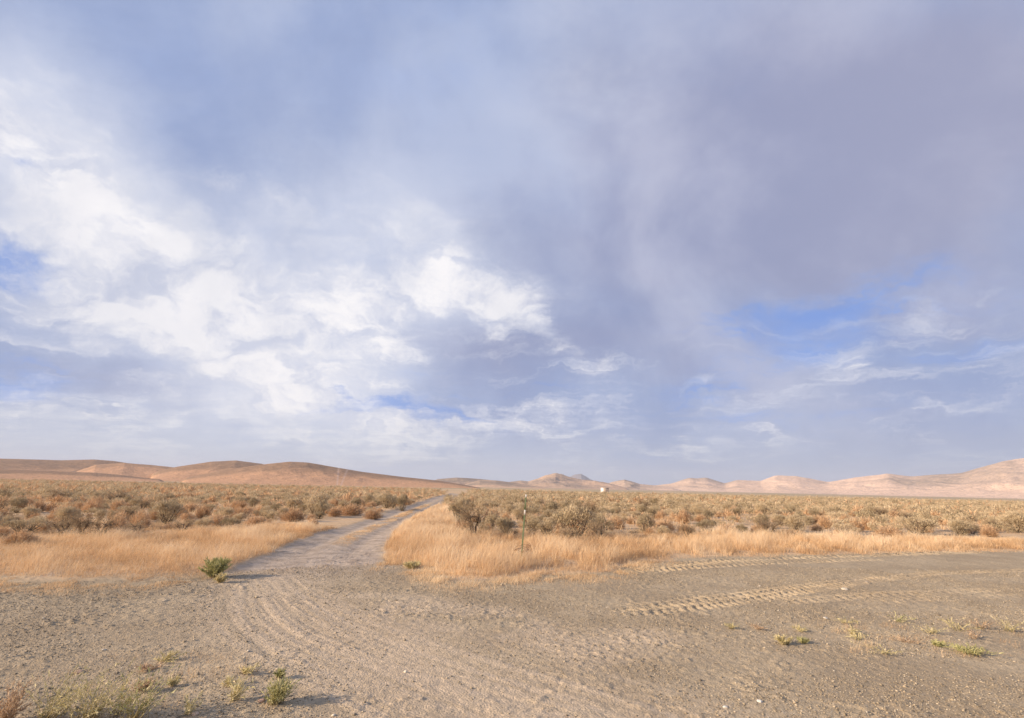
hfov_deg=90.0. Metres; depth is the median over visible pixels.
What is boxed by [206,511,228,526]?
dry shrub
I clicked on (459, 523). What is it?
dry shrub
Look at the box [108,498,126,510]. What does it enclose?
dry shrub
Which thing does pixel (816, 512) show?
sagebrush
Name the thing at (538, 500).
sagebrush
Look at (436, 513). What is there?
dry grass
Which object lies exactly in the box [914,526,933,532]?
dry shrub
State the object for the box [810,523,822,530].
dry shrub
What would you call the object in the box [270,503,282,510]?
sagebrush
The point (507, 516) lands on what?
dry shrub
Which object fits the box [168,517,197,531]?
dead shrub
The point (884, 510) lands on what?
dead shrub
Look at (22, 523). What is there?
sagebrush
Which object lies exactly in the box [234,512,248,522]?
sagebrush
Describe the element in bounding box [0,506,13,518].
dry shrub
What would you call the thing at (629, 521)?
dry shrub
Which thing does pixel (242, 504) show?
dry shrub
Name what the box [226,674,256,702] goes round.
weed
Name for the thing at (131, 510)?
sagebrush
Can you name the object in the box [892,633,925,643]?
weed
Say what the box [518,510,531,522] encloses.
dead shrub
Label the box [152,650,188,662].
weed
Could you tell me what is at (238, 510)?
dry shrub
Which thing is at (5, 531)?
dry shrub
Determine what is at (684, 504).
sagebrush
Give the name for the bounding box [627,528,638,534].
dead shrub
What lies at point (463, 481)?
hills
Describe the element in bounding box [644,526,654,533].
dry shrub
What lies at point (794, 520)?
sagebrush
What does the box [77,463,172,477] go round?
hills
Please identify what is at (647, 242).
sky
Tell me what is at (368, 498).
sagebrush
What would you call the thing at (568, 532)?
dead shrub
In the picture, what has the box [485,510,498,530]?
sagebrush
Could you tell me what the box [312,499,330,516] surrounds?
sagebrush
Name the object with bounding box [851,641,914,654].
weed
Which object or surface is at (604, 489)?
shed
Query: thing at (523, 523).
fence post
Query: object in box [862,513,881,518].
sagebrush
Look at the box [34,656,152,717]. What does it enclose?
weed
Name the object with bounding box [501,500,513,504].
sagebrush
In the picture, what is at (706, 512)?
sagebrush
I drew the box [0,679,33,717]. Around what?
weed
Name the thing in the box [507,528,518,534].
dead shrub
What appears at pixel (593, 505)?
dead shrub
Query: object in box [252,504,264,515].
dry shrub
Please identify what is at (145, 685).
weed
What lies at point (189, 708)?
weed
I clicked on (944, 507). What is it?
sagebrush cover
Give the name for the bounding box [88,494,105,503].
dry shrub
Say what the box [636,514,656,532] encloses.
sagebrush
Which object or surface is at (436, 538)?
dry grass
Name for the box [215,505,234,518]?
sagebrush
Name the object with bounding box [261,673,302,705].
grass tuft
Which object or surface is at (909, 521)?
sagebrush
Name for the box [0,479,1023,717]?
ground
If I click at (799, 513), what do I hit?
sagebrush
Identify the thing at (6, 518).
sagebrush
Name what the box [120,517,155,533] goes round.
dead shrub
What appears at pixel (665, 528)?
sagebrush
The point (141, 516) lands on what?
dry shrub
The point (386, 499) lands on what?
sagebrush
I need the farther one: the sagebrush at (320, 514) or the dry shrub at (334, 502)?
the dry shrub at (334, 502)
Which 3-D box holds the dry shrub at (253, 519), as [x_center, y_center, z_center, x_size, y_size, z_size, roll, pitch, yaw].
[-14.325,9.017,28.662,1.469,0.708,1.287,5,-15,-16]
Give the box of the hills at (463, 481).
[437,478,484,484]
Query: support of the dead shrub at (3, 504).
on the ground at (514, 699)
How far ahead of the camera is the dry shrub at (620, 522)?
31.62 m
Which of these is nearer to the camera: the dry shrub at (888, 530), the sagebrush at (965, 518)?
the dry shrub at (888, 530)
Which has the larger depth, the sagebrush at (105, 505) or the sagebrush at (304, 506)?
the sagebrush at (304, 506)
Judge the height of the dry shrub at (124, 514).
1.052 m
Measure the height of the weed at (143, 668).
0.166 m
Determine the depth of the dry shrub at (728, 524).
28.70 m
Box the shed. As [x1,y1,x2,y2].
[601,488,608,492]
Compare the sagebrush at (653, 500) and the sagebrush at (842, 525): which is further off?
the sagebrush at (653, 500)
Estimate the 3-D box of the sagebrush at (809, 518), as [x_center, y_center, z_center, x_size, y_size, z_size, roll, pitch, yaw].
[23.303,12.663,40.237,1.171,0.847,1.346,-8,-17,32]
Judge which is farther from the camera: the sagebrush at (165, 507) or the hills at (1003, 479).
the hills at (1003, 479)
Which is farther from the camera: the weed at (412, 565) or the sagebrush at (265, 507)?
the sagebrush at (265, 507)
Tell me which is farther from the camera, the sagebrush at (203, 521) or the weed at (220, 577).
the sagebrush at (203, 521)
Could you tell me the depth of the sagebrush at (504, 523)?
25.48 m
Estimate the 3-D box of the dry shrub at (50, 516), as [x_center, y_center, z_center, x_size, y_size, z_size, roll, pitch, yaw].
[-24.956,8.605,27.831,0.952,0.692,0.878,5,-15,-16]
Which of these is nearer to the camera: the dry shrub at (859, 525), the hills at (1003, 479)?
the dry shrub at (859, 525)
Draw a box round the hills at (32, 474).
[0,469,163,481]
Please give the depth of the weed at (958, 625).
9.84 m
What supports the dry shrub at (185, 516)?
on the ground at (514, 699)
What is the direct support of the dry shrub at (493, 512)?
on the ground at (514, 699)
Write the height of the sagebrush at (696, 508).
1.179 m
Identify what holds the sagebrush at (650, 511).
on the ground at (514, 699)
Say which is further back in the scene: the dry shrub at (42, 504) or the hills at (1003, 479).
the hills at (1003, 479)
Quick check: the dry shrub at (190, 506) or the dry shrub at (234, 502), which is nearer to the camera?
the dry shrub at (190, 506)
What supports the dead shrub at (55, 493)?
on the ground at (514, 699)
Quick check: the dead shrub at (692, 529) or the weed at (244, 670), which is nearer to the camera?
the weed at (244, 670)
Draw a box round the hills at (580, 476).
[570,474,593,480]
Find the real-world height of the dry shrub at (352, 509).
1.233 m
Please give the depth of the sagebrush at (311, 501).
40.04 m
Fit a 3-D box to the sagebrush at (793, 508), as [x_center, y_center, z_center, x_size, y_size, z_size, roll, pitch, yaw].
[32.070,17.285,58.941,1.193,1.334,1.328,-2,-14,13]
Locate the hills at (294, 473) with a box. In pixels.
[179,462,478,487]
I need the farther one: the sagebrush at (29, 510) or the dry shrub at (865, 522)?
the dry shrub at (865, 522)
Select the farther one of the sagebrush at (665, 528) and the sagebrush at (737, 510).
the sagebrush at (737, 510)
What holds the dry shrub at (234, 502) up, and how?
on the ground at (514, 699)
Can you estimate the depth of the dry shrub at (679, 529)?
29.52 m
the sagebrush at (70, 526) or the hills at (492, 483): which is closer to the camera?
the sagebrush at (70, 526)
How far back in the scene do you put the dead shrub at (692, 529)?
26.61 m
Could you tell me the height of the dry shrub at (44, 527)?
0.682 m
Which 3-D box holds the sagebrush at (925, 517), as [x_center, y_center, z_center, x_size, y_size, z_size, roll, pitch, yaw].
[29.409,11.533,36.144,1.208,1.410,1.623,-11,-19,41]
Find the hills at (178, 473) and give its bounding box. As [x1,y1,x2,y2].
[150,460,262,481]
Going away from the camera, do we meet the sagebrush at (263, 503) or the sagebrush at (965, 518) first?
the sagebrush at (965, 518)
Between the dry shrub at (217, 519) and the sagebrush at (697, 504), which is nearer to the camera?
the dry shrub at (217, 519)
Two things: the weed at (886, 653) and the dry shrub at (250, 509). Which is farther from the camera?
the dry shrub at (250, 509)
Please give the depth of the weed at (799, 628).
9.50 m
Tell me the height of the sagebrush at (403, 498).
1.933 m
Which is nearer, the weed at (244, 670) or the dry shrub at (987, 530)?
the weed at (244, 670)
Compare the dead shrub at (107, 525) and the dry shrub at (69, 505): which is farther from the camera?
the dry shrub at (69, 505)
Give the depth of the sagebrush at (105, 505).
37.51 m
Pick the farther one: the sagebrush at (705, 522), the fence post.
the sagebrush at (705, 522)
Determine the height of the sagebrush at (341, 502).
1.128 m
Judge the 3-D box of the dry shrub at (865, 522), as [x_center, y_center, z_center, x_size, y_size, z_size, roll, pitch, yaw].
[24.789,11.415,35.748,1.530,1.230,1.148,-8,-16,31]
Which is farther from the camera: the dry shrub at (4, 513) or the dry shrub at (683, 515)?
the dry shrub at (683, 515)
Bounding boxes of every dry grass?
[0,485,1021,535]
[0,518,1023,582]
[0,553,861,603]
[1,618,1023,709]
[327,504,428,551]
[398,503,460,527]
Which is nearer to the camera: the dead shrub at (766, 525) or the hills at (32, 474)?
the dead shrub at (766, 525)
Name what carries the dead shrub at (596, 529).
on the ground at (514, 699)
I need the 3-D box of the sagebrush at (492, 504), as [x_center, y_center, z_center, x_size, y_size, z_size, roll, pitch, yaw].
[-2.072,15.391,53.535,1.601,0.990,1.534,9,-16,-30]
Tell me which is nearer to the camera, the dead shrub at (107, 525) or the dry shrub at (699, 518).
the dead shrub at (107, 525)
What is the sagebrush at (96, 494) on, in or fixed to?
on the ground at (514, 699)
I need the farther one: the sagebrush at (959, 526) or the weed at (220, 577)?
the sagebrush at (959, 526)
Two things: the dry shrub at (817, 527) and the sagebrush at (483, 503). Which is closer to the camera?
the dry shrub at (817, 527)
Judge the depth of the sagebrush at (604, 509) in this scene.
46.25 m
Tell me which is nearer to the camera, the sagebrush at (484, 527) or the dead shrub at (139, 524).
the dead shrub at (139, 524)
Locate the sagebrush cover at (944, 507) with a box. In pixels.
[0,478,1023,533]
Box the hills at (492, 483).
[465,480,546,488]
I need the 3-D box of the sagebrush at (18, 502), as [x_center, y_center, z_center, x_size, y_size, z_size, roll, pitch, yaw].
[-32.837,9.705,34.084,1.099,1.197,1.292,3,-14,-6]
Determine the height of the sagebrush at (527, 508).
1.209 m
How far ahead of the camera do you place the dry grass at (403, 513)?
31.48 m
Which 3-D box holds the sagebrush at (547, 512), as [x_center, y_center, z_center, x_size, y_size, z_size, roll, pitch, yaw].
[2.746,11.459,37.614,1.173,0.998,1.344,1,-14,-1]
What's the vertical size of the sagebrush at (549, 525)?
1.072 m
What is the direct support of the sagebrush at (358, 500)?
on the ground at (514, 699)
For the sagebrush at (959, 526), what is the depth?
32.50 m
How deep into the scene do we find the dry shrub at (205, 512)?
32.69 m
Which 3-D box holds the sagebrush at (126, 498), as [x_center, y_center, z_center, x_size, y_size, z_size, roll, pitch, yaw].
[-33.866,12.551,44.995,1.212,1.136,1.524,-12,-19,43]
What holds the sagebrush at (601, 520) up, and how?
on the ground at (514, 699)
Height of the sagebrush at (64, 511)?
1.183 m
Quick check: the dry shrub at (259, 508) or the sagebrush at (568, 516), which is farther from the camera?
the dry shrub at (259, 508)
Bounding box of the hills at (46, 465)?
[0,459,123,471]
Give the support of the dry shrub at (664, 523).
on the ground at (514, 699)
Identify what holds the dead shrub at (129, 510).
on the ground at (514, 699)
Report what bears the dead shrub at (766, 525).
on the ground at (514, 699)
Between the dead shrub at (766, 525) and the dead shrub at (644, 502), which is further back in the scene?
the dead shrub at (644, 502)
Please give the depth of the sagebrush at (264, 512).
33.49 m
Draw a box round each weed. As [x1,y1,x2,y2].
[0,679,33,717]
[19,662,120,717]
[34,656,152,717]
[95,661,183,717]
[105,676,152,716]
[131,676,156,691]
[134,659,168,672]
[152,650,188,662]
[165,675,182,685]
[183,689,203,714]
[212,571,227,582]
[220,675,240,687]
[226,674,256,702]
[239,663,260,674]
[271,666,286,677]
[403,560,420,568]
[723,622,739,628]
[746,622,768,629]
[773,633,793,644]
[791,625,807,631]
[795,636,809,643]
[833,615,858,623]
[841,628,868,640]
[842,625,863,634]
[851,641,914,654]
[888,611,915,623]
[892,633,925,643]
[913,623,949,633]
[930,639,945,646]
[935,641,1003,655]
[937,617,980,631]
[959,627,986,638]
[962,617,1000,629]
[991,616,1023,630]
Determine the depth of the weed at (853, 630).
9.36 m
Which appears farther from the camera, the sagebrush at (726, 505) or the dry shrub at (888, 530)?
the sagebrush at (726, 505)
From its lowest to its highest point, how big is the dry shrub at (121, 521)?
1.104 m
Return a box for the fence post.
[521,494,526,562]
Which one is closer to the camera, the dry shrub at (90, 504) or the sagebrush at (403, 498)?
the dry shrub at (90, 504)
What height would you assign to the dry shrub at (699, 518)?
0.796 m
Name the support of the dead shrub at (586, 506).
on the ground at (514, 699)
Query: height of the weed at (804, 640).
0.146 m
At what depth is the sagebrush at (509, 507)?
45.22 m
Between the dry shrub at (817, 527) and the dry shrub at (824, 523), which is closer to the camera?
the dry shrub at (817, 527)
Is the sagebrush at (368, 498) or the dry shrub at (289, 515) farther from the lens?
the sagebrush at (368, 498)
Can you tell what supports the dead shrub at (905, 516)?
on the ground at (514, 699)
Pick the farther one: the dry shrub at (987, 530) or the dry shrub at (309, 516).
the dry shrub at (309, 516)
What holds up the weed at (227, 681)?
on the ground at (514, 699)
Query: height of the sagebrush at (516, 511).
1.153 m
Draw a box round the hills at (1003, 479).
[656,458,1023,498]
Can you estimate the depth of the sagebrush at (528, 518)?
31.97 m
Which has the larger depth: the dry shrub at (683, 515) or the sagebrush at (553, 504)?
the sagebrush at (553, 504)
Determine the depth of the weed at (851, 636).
9.01 m
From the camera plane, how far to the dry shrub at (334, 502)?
46.76 m
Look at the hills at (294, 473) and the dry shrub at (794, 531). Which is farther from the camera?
the hills at (294, 473)
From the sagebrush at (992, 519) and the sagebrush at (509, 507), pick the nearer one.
the sagebrush at (992, 519)
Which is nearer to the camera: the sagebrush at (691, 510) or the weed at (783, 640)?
the weed at (783, 640)
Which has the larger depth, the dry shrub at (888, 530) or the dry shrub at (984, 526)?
the dry shrub at (984, 526)
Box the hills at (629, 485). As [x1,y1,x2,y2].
[610,480,680,490]
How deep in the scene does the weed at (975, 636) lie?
9.30 m
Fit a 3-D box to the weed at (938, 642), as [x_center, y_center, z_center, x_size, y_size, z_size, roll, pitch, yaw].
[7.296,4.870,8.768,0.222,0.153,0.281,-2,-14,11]
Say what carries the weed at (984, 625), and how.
on the ground at (514, 699)
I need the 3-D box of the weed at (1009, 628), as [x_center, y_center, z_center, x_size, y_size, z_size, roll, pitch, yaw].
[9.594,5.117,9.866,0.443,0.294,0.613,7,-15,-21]
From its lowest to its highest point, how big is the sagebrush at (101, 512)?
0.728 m
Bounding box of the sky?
[0,0,1023,484]
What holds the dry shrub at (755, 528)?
on the ground at (514, 699)
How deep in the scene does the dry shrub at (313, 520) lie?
29.95 m
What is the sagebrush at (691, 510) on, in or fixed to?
on the ground at (514, 699)
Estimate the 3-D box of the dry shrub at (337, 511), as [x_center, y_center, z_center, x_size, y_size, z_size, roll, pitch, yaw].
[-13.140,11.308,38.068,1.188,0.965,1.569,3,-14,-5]
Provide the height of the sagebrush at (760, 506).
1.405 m
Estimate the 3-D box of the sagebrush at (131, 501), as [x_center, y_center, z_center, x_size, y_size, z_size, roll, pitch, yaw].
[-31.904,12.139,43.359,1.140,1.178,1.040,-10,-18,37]
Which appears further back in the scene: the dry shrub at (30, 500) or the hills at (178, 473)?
the hills at (178, 473)
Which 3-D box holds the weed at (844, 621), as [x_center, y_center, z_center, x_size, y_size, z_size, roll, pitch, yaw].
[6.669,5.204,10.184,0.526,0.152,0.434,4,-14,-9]
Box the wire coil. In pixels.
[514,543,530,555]
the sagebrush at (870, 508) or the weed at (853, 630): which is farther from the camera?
the sagebrush at (870, 508)
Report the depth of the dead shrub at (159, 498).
39.50 m
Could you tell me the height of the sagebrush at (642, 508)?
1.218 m
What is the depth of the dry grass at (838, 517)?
42.59 m
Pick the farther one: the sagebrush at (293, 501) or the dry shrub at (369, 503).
the dry shrub at (369, 503)
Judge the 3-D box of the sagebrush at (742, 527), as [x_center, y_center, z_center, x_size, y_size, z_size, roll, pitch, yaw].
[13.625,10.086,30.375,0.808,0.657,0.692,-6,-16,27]
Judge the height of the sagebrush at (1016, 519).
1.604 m
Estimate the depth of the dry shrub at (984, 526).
35.23 m
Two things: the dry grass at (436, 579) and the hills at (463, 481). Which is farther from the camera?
the hills at (463, 481)
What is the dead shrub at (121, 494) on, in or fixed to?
on the ground at (514, 699)
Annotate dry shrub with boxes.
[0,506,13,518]
[0,526,12,537]
[0,527,40,545]
[25,494,33,504]
[31,499,46,511]
[35,518,51,529]
[46,513,56,520]
[57,496,72,504]
[58,503,78,514]
[68,500,86,510]
[81,498,103,511]
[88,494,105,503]
[107,511,129,529]
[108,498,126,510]
[108,508,130,525]
[128,507,152,527]
[148,510,161,519]
[173,506,189,517]
[178,510,196,520]
[183,502,196,511]
[195,504,211,517]
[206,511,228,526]
[230,499,238,508]
[232,506,250,517]
[235,500,248,508]
[244,505,252,513]
[244,515,267,525]
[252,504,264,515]
[279,505,307,521]
[306,513,316,519]
[308,516,318,524]
[328,498,337,505]
[328,505,342,515]
[339,501,363,514]
[362,508,383,518]
[365,500,375,506]
[455,519,469,530]
[482,505,499,518]
[501,511,511,520]
[563,518,589,533]
[611,515,625,528]
[626,517,635,523]
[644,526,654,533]
[654,518,674,531]
[655,509,665,519]
[675,507,691,523]
[677,523,689,532]
[695,514,703,521]
[716,520,738,532]
[751,525,762,532]
[780,528,805,537]
[810,514,825,523]
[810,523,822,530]
[816,514,832,528]
[838,513,849,519]
[849,518,865,531]
[858,514,877,529]
[870,524,907,537]
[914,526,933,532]
[977,524,999,532]
[977,525,999,536]
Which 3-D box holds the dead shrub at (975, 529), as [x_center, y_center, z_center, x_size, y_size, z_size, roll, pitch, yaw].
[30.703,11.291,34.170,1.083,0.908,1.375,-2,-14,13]
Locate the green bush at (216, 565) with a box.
[197,556,232,577]
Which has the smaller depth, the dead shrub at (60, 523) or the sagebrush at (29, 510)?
the dead shrub at (60, 523)
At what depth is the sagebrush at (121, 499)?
41.24 m
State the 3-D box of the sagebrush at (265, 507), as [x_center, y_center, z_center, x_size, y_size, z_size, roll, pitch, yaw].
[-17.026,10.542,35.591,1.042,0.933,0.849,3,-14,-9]
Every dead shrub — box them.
[0,493,12,509]
[5,514,25,519]
[40,515,83,535]
[42,487,73,501]
[67,510,96,535]
[80,510,127,536]
[100,486,131,500]
[109,504,141,516]
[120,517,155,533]
[137,499,152,508]
[155,494,175,502]
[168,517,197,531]
[455,492,489,537]
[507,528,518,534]
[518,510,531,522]
[558,526,584,538]
[576,501,591,509]
[586,520,608,538]
[589,502,597,512]
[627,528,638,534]
[636,498,651,506]
[679,523,702,536]
[749,516,786,535]
[872,505,892,515]
[897,509,913,522]
[966,522,981,534]
[981,517,1004,530]
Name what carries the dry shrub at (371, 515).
on the ground at (514, 699)
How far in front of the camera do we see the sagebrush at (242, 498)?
49.43 m
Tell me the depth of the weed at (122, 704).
5.57 m
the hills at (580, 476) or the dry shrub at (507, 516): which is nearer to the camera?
the dry shrub at (507, 516)
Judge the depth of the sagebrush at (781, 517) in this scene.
36.92 m
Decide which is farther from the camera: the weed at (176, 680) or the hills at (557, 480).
the hills at (557, 480)
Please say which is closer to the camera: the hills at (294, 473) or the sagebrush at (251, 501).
the sagebrush at (251, 501)
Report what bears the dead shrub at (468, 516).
on the ground at (514, 699)
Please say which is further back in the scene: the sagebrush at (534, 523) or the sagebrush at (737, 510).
the sagebrush at (737, 510)
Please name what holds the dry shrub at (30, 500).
on the ground at (514, 699)
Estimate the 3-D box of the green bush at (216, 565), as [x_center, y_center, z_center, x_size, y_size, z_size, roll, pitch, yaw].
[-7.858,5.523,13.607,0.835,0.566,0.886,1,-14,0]
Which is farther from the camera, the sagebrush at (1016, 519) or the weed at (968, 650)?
the sagebrush at (1016, 519)
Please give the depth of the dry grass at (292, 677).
7.33 m
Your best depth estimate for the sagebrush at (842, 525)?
31.37 m
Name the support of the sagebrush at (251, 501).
on the ground at (514, 699)
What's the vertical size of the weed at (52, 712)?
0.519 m
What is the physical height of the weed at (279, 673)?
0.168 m
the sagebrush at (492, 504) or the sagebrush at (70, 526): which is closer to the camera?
the sagebrush at (70, 526)
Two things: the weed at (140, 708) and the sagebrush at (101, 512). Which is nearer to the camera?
the weed at (140, 708)
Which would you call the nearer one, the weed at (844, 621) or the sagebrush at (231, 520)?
the weed at (844, 621)
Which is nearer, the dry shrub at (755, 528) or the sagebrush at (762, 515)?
the dry shrub at (755, 528)
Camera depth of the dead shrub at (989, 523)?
37.20 m
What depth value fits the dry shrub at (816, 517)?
41.61 m
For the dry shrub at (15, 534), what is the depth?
18.15 m
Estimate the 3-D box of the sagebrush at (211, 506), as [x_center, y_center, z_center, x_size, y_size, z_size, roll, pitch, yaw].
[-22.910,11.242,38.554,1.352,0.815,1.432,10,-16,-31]
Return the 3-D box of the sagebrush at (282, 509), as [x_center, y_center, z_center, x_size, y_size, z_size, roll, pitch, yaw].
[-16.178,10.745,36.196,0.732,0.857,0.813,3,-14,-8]
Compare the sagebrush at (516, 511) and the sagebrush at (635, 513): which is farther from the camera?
the sagebrush at (635, 513)
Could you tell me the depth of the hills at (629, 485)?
1974.18 m
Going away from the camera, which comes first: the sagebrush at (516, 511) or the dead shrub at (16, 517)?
the dead shrub at (16, 517)
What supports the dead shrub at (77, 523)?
on the ground at (514, 699)
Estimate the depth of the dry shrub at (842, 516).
45.18 m
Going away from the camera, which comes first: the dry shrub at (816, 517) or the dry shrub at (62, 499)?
the dry shrub at (816, 517)
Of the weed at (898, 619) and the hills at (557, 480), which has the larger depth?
the hills at (557, 480)
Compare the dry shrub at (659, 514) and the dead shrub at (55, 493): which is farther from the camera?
the dead shrub at (55, 493)
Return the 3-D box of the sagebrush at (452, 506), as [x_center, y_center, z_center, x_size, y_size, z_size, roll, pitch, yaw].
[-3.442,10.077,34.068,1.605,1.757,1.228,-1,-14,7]
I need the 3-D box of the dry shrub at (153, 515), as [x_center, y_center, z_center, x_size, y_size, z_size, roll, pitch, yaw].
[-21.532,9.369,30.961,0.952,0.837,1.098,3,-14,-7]
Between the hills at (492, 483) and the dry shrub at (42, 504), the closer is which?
the dry shrub at (42, 504)
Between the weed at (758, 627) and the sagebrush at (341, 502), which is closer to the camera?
the weed at (758, 627)
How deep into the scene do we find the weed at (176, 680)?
6.36 m
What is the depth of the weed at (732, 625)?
9.58 m
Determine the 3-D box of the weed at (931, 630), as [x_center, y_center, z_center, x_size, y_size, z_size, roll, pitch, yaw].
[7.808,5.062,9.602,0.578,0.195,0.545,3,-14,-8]
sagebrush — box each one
[0,515,15,526]
[1,516,53,532]
[6,497,29,512]
[19,503,41,518]
[51,522,72,532]
[52,505,80,521]
[90,491,103,497]
[93,509,108,519]
[100,503,109,511]
[108,497,124,505]
[116,506,144,518]
[123,496,133,502]
[128,496,141,507]
[153,498,186,524]
[192,515,214,529]
[200,503,217,510]
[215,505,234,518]
[219,516,242,528]
[234,496,246,502]
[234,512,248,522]
[246,497,260,506]
[259,500,272,506]
[260,504,272,516]
[260,509,276,518]
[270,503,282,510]
[278,505,287,515]
[284,496,301,508]
[298,502,308,511]
[302,490,327,513]
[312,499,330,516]
[312,511,326,518]
[338,499,349,506]
[351,497,365,506]
[362,493,374,502]
[375,493,396,507]
[395,493,409,510]
[448,498,468,518]
[474,497,488,508]
[479,522,488,531]
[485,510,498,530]
[488,502,498,509]
[494,515,517,534]
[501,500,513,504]
[505,504,515,514]
[511,505,523,519]
[518,503,529,516]
[521,516,539,532]
[526,513,533,526]
[532,497,544,505]
[535,518,563,536]
[541,501,560,516]
[542,509,555,517]
[551,504,596,536]
[592,512,617,530]
[595,507,612,515]
[629,510,640,518]
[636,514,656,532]
[638,505,647,515]
[646,506,660,518]
[649,497,659,506]
[656,525,670,533]
[678,502,689,510]
[687,504,694,514]
[691,500,704,511]
[693,506,703,515]
[693,518,718,531]
[701,509,713,519]
[721,501,731,510]
[730,507,745,514]
[735,524,747,532]
[753,513,769,523]
[755,503,770,514]
[772,514,786,525]
[783,513,805,531]
[785,505,796,513]
[794,511,806,517]
[803,516,814,524]
[807,509,820,515]
[831,523,860,532]
[862,504,874,512]
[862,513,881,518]
[892,516,939,534]
[918,513,939,531]
[946,518,972,535]
[956,512,972,524]
[981,518,1003,527]
[995,511,1023,532]
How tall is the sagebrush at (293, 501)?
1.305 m
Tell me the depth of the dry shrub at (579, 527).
27.28 m
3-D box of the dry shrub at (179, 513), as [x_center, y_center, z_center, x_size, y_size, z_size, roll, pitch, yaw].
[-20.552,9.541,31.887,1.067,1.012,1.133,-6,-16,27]
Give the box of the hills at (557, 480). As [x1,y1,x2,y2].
[513,473,628,489]

